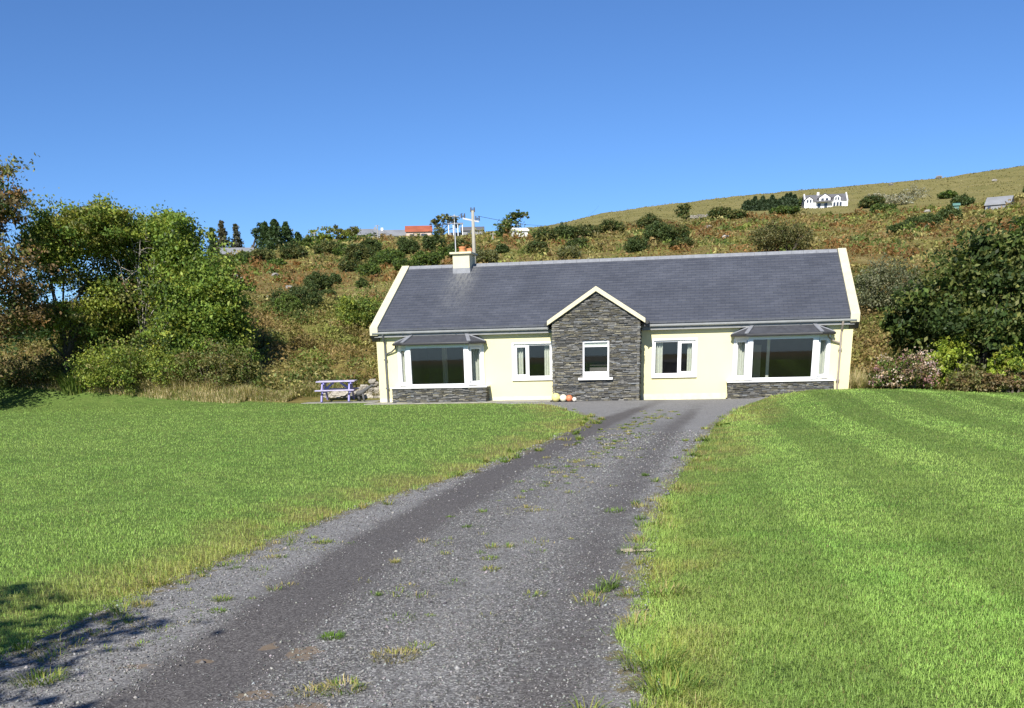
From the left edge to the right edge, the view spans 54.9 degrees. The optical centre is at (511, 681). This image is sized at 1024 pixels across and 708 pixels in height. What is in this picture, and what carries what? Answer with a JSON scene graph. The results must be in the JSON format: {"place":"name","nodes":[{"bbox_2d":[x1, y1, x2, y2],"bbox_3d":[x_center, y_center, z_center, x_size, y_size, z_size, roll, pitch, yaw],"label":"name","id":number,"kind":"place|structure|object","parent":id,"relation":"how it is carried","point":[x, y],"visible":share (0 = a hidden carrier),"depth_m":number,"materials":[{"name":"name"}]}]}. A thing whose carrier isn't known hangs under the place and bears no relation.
{"place":"outdoors","nodes":[
{"label":"outdoors","id":0,"kind":"place"},
{"bbox_2d":[0,385,591,662],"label":"lawn grass","id":1,"kind":"structure","parent":0,"point":[136,568],"depth_m":13.02,"materials":[{"name":"green plant"}]},
{"bbox_2d":[0,396,767,707],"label":"driveway","id":2,"kind":"structure","parent":0,"point":[321,584],"depth_m":6.43,"materials":[{"name":"grey gravel"}]},
{"bbox_2d":[4,665,74,688],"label":"grass tuft","id":3,"kind":"object","parent":2,"relation":"on","point":[51,680],"visible":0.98,"depth_m":5.08,"materials":[{"name":"green plant"}]},
{"bbox_2d":[132,573,175,588],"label":"grass tuft","id":4,"kind":"object","parent":2,"relation":"on","point":[160,581],"visible":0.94,"depth_m":7.23,"materials":[{"name":"green plant"}]},
{"bbox_2d":[287,681,333,697],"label":"grass tuft","id":5,"kind":"object","parent":2,"relation":"on","point":[307,695],"visible":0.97,"depth_m":4.80,"materials":[{"name":"green plant"}]},
{"bbox_2d":[315,630,344,640],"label":"grass tuft","id":6,"kind":"object","parent":2,"relation":"on","point":[339,634],"visible":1,"depth_m":5.76,"materials":[{"name":"green plant"}]},
{"bbox_2d":[311,674,373,696],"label":"grass tuft","id":7,"kind":"object","parent":2,"relation":"on","point":[331,682],"visible":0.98,"depth_m":4.86,"materials":[{"name":"green plant"}]},
{"bbox_2d":[3,406,743,707],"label":"drive weeds","id":8,"kind":"object","parent":2,"relation":"on","point":[486,460],"visible":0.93,"depth_m":7.98,"materials":[{"name":"green plant"}]},
{"bbox_2d":[367,646,423,663],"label":"grass tuft","id":9,"kind":"object","parent":2,"relation":"on","point":[390,651],"visible":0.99,"depth_m":5.37,"materials":[{"name":"plant"}]},
{"bbox_2d":[301,400,552,404],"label":"path","id":10,"kind":"structure","parent":0,"point":[372,402],"depth_m":35.68,"materials":[{"name":"concrete"}]},
{"bbox_2d":[315,380,358,402],"bbox_3d":[-6.761,-11.252,38.155,1.480,0.792,1.675,-2,19,0],"label":"picnic table","id":11,"kind":"object","parent":10,"relation":"on","point":[325,389],"visible":1,"depth_m":37.77,"materials":[{"name":"purple paint"}]},
{"bbox_2d":[0,166,1023,707],"bbox_3d":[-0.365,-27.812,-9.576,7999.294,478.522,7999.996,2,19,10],"label":"ground","id":12,"kind":"structure","parent":0,"point":[78,400],"depth_m":13.91,"materials":[{"name":"green plant"}]},
{"bbox_2d":[0,352,63,390],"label":"bramble","id":13,"kind":"object","parent":12,"relation":"on","point":[22,373],"visible":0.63,"depth_m":40.84,"materials":[{"name":"green plant"}]},
{"bbox_2d":[0,152,67,397],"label":"broadleaf tree","id":14,"kind":"object","parent":12,"relation":"on","point":[27,290],"visible":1,"depth_m":37.36,"materials":[{"name":"green plant"}]},
{"bbox_2d":[51,367,86,395],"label":"iris clump","id":15,"kind":"object","parent":12,"relation":"on","point":[70,386],"visible":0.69,"depth_m":40.21,"materials":[{"name":"green plant"}]},
{"bbox_2d":[0,187,162,376],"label":"broadleaf tree","id":16,"kind":"object","parent":12,"relation":"on","point":[94,229],"visible":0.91,"depth_m":39.98,"materials":[{"name":"green plant"}]},
{"bbox_2d":[33,340,142,383],"bbox_3d":[-17.662,-13.511,41.556,4.002,1.692,4.308,2,19,10],"label":"bramble","id":17,"kind":"object","parent":12,"relation":"on","point":[47,359],"visible":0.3,"depth_m":40.54,"materials":[{"name":"green plant"}]},
{"bbox_2d":[28,200,207,363],"bbox_3d":[-16.941,-17.174,42.708,8.224,6.923,5.818,-10,21,-23],"label":"broadleaf tree","id":18,"kind":"object","parent":12,"relation":"on","point":[127,330],"visible":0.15,"depth_m":42.15,"materials":[{"name":"green plant"}]},
{"bbox_2d":[62,334,197,398],"bbox_3d":[-15.531,-12.950,40.295,5.188,2.577,3.802,-13,22,-30],"label":"shrub","id":19,"kind":"object","parent":12,"relation":"on","point":[112,372],"visible":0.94,"depth_m":39.69,"materials":[{"name":"green plant"}]},
{"bbox_2d":[117,219,167,350],"bbox_3d":[-15.039,-16.171,41.200,2.564,5.918,1.945,2,19,10],"label":"broadleaf tree","id":20,"kind":"object","parent":12,"relation":"on","point":[139,314],"visible":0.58,"depth_m":41.16,"materials":[{"name":"green plant"}]},
{"bbox_2d":[120,318,194,365],"bbox_3d":[-14.968,-14.341,42.084,3.719,2.597,3.202,2,19,10],"label":"bramble","id":21,"kind":"object","parent":12,"relation":"on","point":[137,336],"visible":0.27,"depth_m":41.34,"materials":[{"name":"green plant"}]},
{"bbox_2d":[119,208,269,377],"bbox_3d":[-13.748,-16.327,41.727,6.706,7.051,5.626,2,19,10],"label":"broadleaf tree","id":22,"kind":"object","parent":12,"relation":"on","point":[207,301],"visible":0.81,"depth_m":40.78,"materials":[{"name":"green plant"}]},
{"bbox_2d":[161,337,263,390],"bbox_3d":[-12.235,-13.125,40.695,4.045,2.121,3.772,2,19,10],"label":"willow shrub","id":23,"kind":"object","parent":12,"relation":"on","point":[229,374],"visible":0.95,"depth_m":40.20,"materials":[{"name":"green plant"}]},
{"bbox_2d":[207,227,218,255],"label":"conifer","id":24,"kind":"object","parent":12,"relation":"on","point":[212,241],"visible":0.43,"depth_m":151.56,"materials":[{"name":"green plant"}]},
{"bbox_2d":[213,220,231,254],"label":"conifer","id":25,"kind":"object","parent":12,"relation":"on","point":[222,233],"visible":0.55,"depth_m":150.02,"materials":[{"name":"green plant"}]},
{"bbox_2d":[208,340,263,381],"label":"willow shrub","id":26,"kind":"object","parent":12,"relation":"on","point":[253,356],"visible":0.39,"depth_m":41.07,"materials":[{"name":"green plant"}]},
{"bbox_2d":[230,223,244,247],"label":"conifer","id":27,"kind":"object","parent":12,"relation":"on","point":[236,236],"visible":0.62,"depth_m":151.43,"materials":[{"name":"green plant"}]},
{"bbox_2d":[247,248,277,261],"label":"bush","id":28,"kind":"object","parent":12,"relation":"on","point":[266,254],"visible":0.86,"depth_m":113.20,"materials":[{"name":"green plant"}]},
{"bbox_2d":[254,221,275,249],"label":"conifer","id":29,"kind":"object","parent":12,"relation":"on","point":[262,234],"visible":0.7,"depth_m":149.45,"materials":[{"name":"green plant"}]},
{"bbox_2d":[260,218,286,250],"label":"conifer","id":30,"kind":"object","parent":12,"relation":"on","point":[275,230],"visible":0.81,"depth_m":147.93,"materials":[{"name":"green plant"}]},
{"bbox_2d":[272,291,302,315],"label":"bush","id":31,"kind":"object","parent":12,"relation":"on","point":[287,300],"visible":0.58,"depth_m":52.77,"materials":[{"name":"green plant"}]},
{"bbox_2d":[279,221,298,247],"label":"conifer","id":32,"kind":"object","parent":12,"relation":"on","point":[288,233],"visible":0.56,"depth_m":150.93,"materials":[{"name":"green plant"}]},
{"bbox_2d":[278,241,308,259],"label":"bush","id":33,"kind":"object","parent":12,"relation":"on","point":[295,250],"visible":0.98,"depth_m":116.45,"materials":[{"name":"green plant"}]},
{"bbox_2d":[266,280,325,311],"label":"gorse bush","id":34,"kind":"object","parent":12,"relation":"on","point":[306,293],"visible":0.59,"depth_m":54.17,"materials":[{"name":"green plant"}]},
{"bbox_2d":[299,236,321,247],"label":"bush","id":35,"kind":"object","parent":12,"relation":"on","point":[305,241],"visible":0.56,"depth_m":139.66,"materials":[{"name":"green plant"}]},
{"bbox_2d":[302,270,333,290],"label":"gorse bush","id":36,"kind":"object","parent":12,"relation":"on","point":[323,282],"visible":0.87,"depth_m":69.90,"materials":[{"name":"green plant"}]},
{"bbox_2d":[303,225,334,240],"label":"broadleaf tree","id":37,"kind":"object","parent":12,"relation":"on","point":[327,236],"visible":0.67,"depth_m":166.01,"materials":[{"name":"green plant"}]},
{"bbox_2d":[312,240,341,253],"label":"bush","id":38,"kind":"object","parent":12,"relation":"on","point":[325,246],"visible":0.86,"depth_m":122.77,"materials":[{"name":"green plant"}]},
{"bbox_2d":[332,243,355,256],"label":"bush","id":39,"kind":"object","parent":12,"relation":"on","point":[338,252],"visible":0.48,"depth_m":115.57,"materials":[{"name":"green plant"}]},
{"bbox_2d":[333,224,360,241],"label":"broadleaf tree","id":40,"kind":"object","parent":12,"relation":"on","point":[345,233],"visible":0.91,"depth_m":168.58,"materials":[{"name":"green plant"}]},
{"bbox_2d":[337,258,364,271],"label":"bush","id":41,"kind":"object","parent":12,"relation":"on","point":[346,265],"visible":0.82,"depth_m":88.45,"materials":[{"name":"green plant"}]},
{"bbox_2d":[323,379,379,397],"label":"rubble wall","id":42,"kind":"structure","parent":12,"relation":"on","point":[341,394],"depth_m":39.40,"materials":[{"name":"stone"}]},
{"bbox_2d":[334,280,383,327],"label":"bush","id":43,"kind":"object","parent":12,"relation":"on","point":[349,308],"visible":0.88,"depth_m":49.88,"materials":[{"name":"green plant"}]},
{"bbox_2d":[342,242,376,262],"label":"bush","id":44,"kind":"object","parent":12,"relation":"on","point":[356,252],"visible":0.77,"depth_m":101.36,"materials":[{"name":"green plant"}]},
{"bbox_2d":[354,262,381,276],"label":"bush","id":45,"kind":"object","parent":12,"relation":"on","point":[369,267],"visible":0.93,"depth_m":80.86,"materials":[{"name":"green plant"}]},
{"bbox_2d":[358,237,381,251],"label":"gorse bush","id":46,"kind":"object","parent":12,"relation":"on","point":[375,244],"visible":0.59,"depth_m":118.89,"materials":[{"name":"green plant"}]},
{"bbox_2d":[367,251,398,266],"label":"bush","id":47,"kind":"object","parent":12,"relation":"on","point":[380,258],"visible":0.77,"depth_m":94.20,"materials":[{"name":"green plant"}]},
{"bbox_2d":[376,247,406,258],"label":"bush","id":48,"kind":"object","parent":12,"relation":"on","point":[398,253],"visible":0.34,"depth_m":108.91,"materials":[{"name":"green plant"}]},
{"bbox_2d":[378,228,405,237],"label":"bungalow","id":49,"kind":"object","parent":12,"relation":"on","point":[398,233],"visible":0.21,"depth_m":179.00,"materials":[{"name":"white paint"}]},
{"bbox_2d":[391,258,421,270],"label":"bush","id":50,"kind":"object","parent":12,"relation":"on","point":[398,263],"visible":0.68,"depth_m":85.28,"materials":[{"name":"green plant"}]},
{"bbox_2d":[395,236,421,253],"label":"gorse bush","id":51,"kind":"object","parent":12,"relation":"on","point":[407,245],"visible":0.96,"depth_m":117.17,"materials":[{"name":"green plant"}]},
{"bbox_2d":[405,225,432,236],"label":"barn","id":52,"kind":"structure","parent":12,"relation":"on","point":[409,230],"depth_m":175.95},
{"bbox_2d":[409,248,441,265],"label":"bush","id":53,"kind":"object","parent":12,"relation":"on","point":[431,258],"visible":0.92,"depth_m":88.22,"materials":[{"name":"green plant"}]},
{"bbox_2d":[421,231,446,252],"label":"gorse bush","id":54,"kind":"object","parent":12,"relation":"on","point":[432,242],"visible":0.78,"depth_m":117.80,"materials":[{"name":"green plant"}]},
{"bbox_2d":[429,213,460,234],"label":"broadleaf tree","id":55,"kind":"object","parent":12,"relation":"on","point":[440,230],"visible":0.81,"depth_m":177.15,"materials":[{"name":"green plant"}]},
{"bbox_2d":[436,244,458,258],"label":"bush","id":56,"kind":"object","parent":12,"relation":"on","point":[445,251],"visible":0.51,"depth_m":101.09,"materials":[{"name":"green plant"}]},
{"bbox_2d":[461,207,479,263],"bbox_3d":[-2.493,-26.314,60.686,1.176,5.292,0.261,-3,19,-3],"label":"utility pole","id":57,"kind":"object","parent":12,"relation":"on","point":[472,220],"visible":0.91,"depth_m":60.06,"materials":[{"name":"wood"}]},
{"bbox_2d":[476,247,499,263],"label":"bush","id":58,"kind":"object","parent":12,"relation":"on","point":[484,253],"visible":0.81,"depth_m":86.21,"materials":[{"name":"green plant"}]},
{"bbox_2d":[493,209,529,236],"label":"windswept tree","id":59,"kind":"object","parent":12,"relation":"on","point":[507,225],"visible":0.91,"depth_m":159.08,"materials":[{"name":"green plant"}]},
{"bbox_2d":[0,165,1023,395],"bbox_3d":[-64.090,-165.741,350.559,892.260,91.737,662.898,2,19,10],"label":"bracken","id":60,"kind":"object","parent":12,"relation":"on","point":[347,340],"visible":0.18,"depth_m":80.96,"materials":[{"name":"brown plant"}]},
{"bbox_2d":[0,348,1023,402],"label":"dry grass","id":61,"kind":"structure","parent":12,"relation":"on","point":[233,393],"depth_m":39.85,"materials":[{"name":"brown plant"}]},
{"bbox_2d":[524,239,548,252],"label":"bush","id":62,"kind":"object","parent":12,"relation":"on","point":[538,243],"visible":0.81,"depth_m":101.66,"materials":[{"name":"green plant"}]},
{"bbox_2d":[532,226,558,240],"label":"bush","id":63,"kind":"object","parent":12,"relation":"on","point":[543,232],"visible":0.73,"depth_m":130.14,"materials":[{"name":"green plant"}]},
{"bbox_2d":[553,221,575,238],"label":"gorse bush","id":64,"kind":"object","parent":12,"relation":"on","point":[562,229],"visible":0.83,"depth_m":141.44,"materials":[{"name":"green plant"}]},
{"bbox_2d":[555,243,581,258],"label":"bush","id":65,"kind":"object","parent":12,"relation":"on","point":[572,251],"visible":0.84,"depth_m":88.21,"materials":[{"name":"green plant"}]},
{"bbox_2d":[565,236,587,246],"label":"gorse bush","id":66,"kind":"object","parent":12,"relation":"on","point":[580,241],"visible":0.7,"depth_m":105.38,"materials":[{"name":"green plant"}]},
{"bbox_2d":[573,223,599,237],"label":"bush","id":67,"kind":"object","parent":12,"relation":"on","point":[585,230],"visible":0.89,"depth_m":142.07,"materials":[{"name":"green plant"}]},
{"bbox_2d":[598,218,625,232],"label":"bush","id":68,"kind":"object","parent":12,"relation":"on","point":[606,225],"visible":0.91,"depth_m":154.74,"materials":[{"name":"green plant"}]},
{"bbox_2d":[369,215,859,402],"bbox_3d":[3.944,-14.461,37.988,16.980,7.020,10.400,2,19,10],"label":"bungalow","id":69,"kind":"object","parent":12,"relation":"on","point":[464,327],"visible":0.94,"depth_m":35.19,"materials":[{"name":"paint"}]},
{"bbox_2d":[390,333,489,402],"bbox_3d":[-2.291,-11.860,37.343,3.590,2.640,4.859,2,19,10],"label":"bay window","id":70,"kind":"structure","parent":69,"relation":"in","point":[436,368],"depth_m":35.62,"materials":[{"name":"stone"}]},
{"bbox_2d":[512,342,552,380],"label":"window","id":71,"kind":"structure","parent":69,"relation":"in","point":[530,360],"depth_m":35.47,"materials":[{"name":"white plastic"}]},
{"bbox_2d":[651,338,697,377],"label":"window","id":72,"kind":"structure","parent":69,"relation":"in","point":[671,357],"depth_m":34.60,"materials":[{"name":"white plastic"}]},
{"bbox_2d":[726,323,835,398],"bbox_3d":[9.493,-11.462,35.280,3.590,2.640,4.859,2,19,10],"label":"bay window","id":73,"kind":"structure","parent":69,"relation":"in","point":[798,360],"depth_m":33.64,"materials":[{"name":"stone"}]},
{"bbox_2d":[623,234,650,252],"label":"gorse bush","id":74,"kind":"object","parent":12,"relation":"on","point":[632,244],"visible":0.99,"depth_m":87.28,"materials":[{"name":"green plant"}]},
{"bbox_2d":[634,212,661,229],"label":"bush","id":75,"kind":"object","parent":12,"relation":"on","point":[647,219],"visible":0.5,"depth_m":151.96,"materials":[{"name":"green plant"}]},
{"bbox_2d":[609,637,701,676],"bbox_3d":[0.747,-0.131,5.042,0.533,0.136,0.541,2,19,10],"label":"grass tuft","id":76,"kind":"object","parent":12,"relation":"on","point":[648,650],"visible":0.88,"depth_m":5.08,"materials":[{"name":"green plant"}]},
{"bbox_2d":[641,220,677,242],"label":"gorse bush","id":77,"kind":"object","parent":12,"relation":"on","point":[663,231],"visible":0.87,"depth_m":101.71,"materials":[{"name":"green plant"}]},
{"bbox_2d":[638,581,691,596],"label":"grass tuft","id":78,"kind":"object","parent":12,"relation":"on","point":[655,591],"visible":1,"depth_m":6.61,"materials":[{"name":"green plant"}]},
{"bbox_2d":[617,661,720,701],"bbox_3d":[0.755,-0.002,4.675,0.509,0.122,0.458,-13,22,-29],"label":"grass tuft","id":79,"kind":"object","parent":12,"relation":"on","point":[655,679],"visible":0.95,"depth_m":4.73,"materials":[{"name":"green plant"}]},
{"bbox_2d":[670,224,690,240],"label":"bush","id":80,"kind":"object","parent":12,"relation":"on","point":[682,230],"visible":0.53,"depth_m":103.12,"materials":[{"name":"green plant"}]},
{"bbox_2d":[668,236,695,247],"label":"bush","id":81,"kind":"object","parent":12,"relation":"on","point":[678,241],"visible":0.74,"depth_m":85.60,"materials":[{"name":"green plant"}]},
{"bbox_2d":[673,203,693,219],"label":"broadleaf tree","id":82,"kind":"object","parent":12,"relation":"on","point":[684,213],"visible":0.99,"depth_m":210.47,"materials":[{"name":"green plant"}]},
{"bbox_2d":[707,206,731,217],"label":"bush","id":83,"kind":"object","parent":12,"relation":"on","point":[716,212],"visible":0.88,"depth_m":199.48,"materials":[{"name":"green plant"}]},
{"bbox_2d":[725,209,748,218],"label":"bush","id":84,"kind":"object","parent":12,"relation":"on","point":[736,214],"visible":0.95,"depth_m":183.12,"materials":[{"name":"green plant"}]},
{"bbox_2d":[745,219,815,251],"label":"willow shrub","id":85,"kind":"object","parent":12,"relation":"on","point":[779,239],"visible":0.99,"depth_m":74.37,"materials":[{"name":"green plant"}]},
{"bbox_2d":[768,205,802,214],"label":"bush","id":86,"kind":"object","parent":12,"relation":"on","point":[783,209],"visible":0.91,"depth_m":198.19,"materials":[{"name":"green plant"}]},
{"bbox_2d":[607,388,1023,707],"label":"lawn grass","id":87,"kind":"structure","parent":12,"relation":"on","point":[671,627],"depth_m":6.83,"materials":[{"name":"green plant"}]},
{"bbox_2d":[801,192,848,207],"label":"dormer house","id":88,"kind":"structure","parent":12,"relation":"on","point":[824,200],"depth_m":252.20,"materials":[{"name":"white paint"}]},
{"bbox_2d":[857,195,884,207],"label":"bush","id":89,"kind":"object","parent":12,"relation":"on","point":[867,202],"visible":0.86,"depth_m":230.18,"materials":[{"name":"green plant"}]},
{"bbox_2d":[869,202,896,212],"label":"bush","id":90,"kind":"object","parent":12,"relation":"on","point":[877,206],"visible":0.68,"depth_m":182.99,"materials":[{"name":"green plant"}]},
{"bbox_2d":[852,251,935,312],"bbox_3d":[18.268,-19.217,47.453,4.470,2.876,3.564,2,19,10],"label":"willow shrub","id":91,"kind":"object","parent":12,"relation":"on","point":[872,300],"visible":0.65,"depth_m":47.39,"materials":[{"name":"green plant"}]},
{"bbox_2d":[884,193,914,204],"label":"thorn bush","id":92,"kind":"object","parent":12,"relation":"on","point":[904,198],"visible":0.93,"depth_m":239.64,"materials":[{"name":"beige plant"}]},
{"bbox_2d":[886,222,916,233],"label":"gorse bush","id":93,"kind":"object","parent":12,"relation":"on","point":[894,228],"visible":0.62,"depth_m":100.95,"materials":[{"name":"green plant"}]},
{"bbox_2d":[864,345,944,389],"bbox_3d":[12.989,-10.242,32.230,2.983,1.467,1.974,-10,21,-23],"label":"hydrangea","id":94,"kind":"object","parent":12,"relation":"on","point":[896,375],"visible":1,"depth_m":32.09,"materials":[{"name":"pink plant"}]},
{"bbox_2d":[897,182,933,199],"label":"thorn bush","id":95,"kind":"object","parent":12,"relation":"on","point":[919,195],"visible":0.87,"depth_m":278.40,"materials":[{"name":"beige plant"}]},
{"bbox_2d":[904,215,928,229],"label":"gorse bush","id":96,"kind":"object","parent":12,"relation":"on","point":[912,219],"visible":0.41,"depth_m":108.31,"materials":[{"name":"green plant"}]},
{"bbox_2d":[919,213,944,225],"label":"gorse bush","id":97,"kind":"object","parent":12,"relation":"on","point":[937,218],"visible":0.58,"depth_m":119.48,"materials":[{"name":"green plant"}]},
{"bbox_2d":[936,190,958,198],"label":"bush","id":98,"kind":"object","parent":12,"relation":"on","point":[946,194],"visible":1,"depth_m":269.41,"materials":[{"name":"green plant"}]},
{"bbox_2d":[873,216,1023,372],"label":"broadleaf tree","id":99,"kind":"object","parent":12,"relation":"on","point":[961,304],"visible":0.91,"depth_m":33.12,"materials":[{"name":"green plant"}]},
{"bbox_2d":[936,205,963,220],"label":"gorse bush","id":100,"kind":"object","parent":12,"relation":"on","point":[948,211],"visible":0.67,"depth_m":132.27,"materials":[{"name":"green plant"}]},
{"bbox_2d":[923,331,979,387],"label":"lime shrub","id":101,"kind":"object","parent":12,"relation":"on","point":[949,355],"visible":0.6,"depth_m":33.16,"materials":[{"name":"green plant"}]},
{"bbox_2d":[949,193,975,205],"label":"gorse bush","id":102,"kind":"object","parent":12,"relation":"on","point":[963,199],"visible":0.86,"depth_m":199.64,"materials":[{"name":"green plant"}]},
{"bbox_2d":[943,365,996,392],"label":"willow shrub","id":103,"kind":"object","parent":12,"relation":"on","point":[969,381],"visible":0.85,"depth_m":32.42,"materials":[{"name":"brown plant"}]},
{"bbox_2d":[984,195,1013,209],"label":"shed","id":104,"kind":"structure","parent":12,"relation":"on","point":[994,202],"depth_m":178.04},
{"bbox_2d":[983,342,1023,392],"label":"lime shrub","id":105,"kind":"object","parent":12,"relation":"on","point":[1011,359],"visible":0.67,"depth_m":32.31,"materials":[{"name":"green plant"}]},
{"bbox_2d":[984,368,1023,392],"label":"willow shrub","id":106,"kind":"object","parent":12,"relation":"on","point":[1000,382],"visible":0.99,"depth_m":32.33,"materials":[{"name":"brown plant"}]},
{"bbox_2d":[0,0,1023,307],"label":"sky","id":107,"kind":"structure","parent":0,"point":[308,115],"materials":[{"name":"blue"}]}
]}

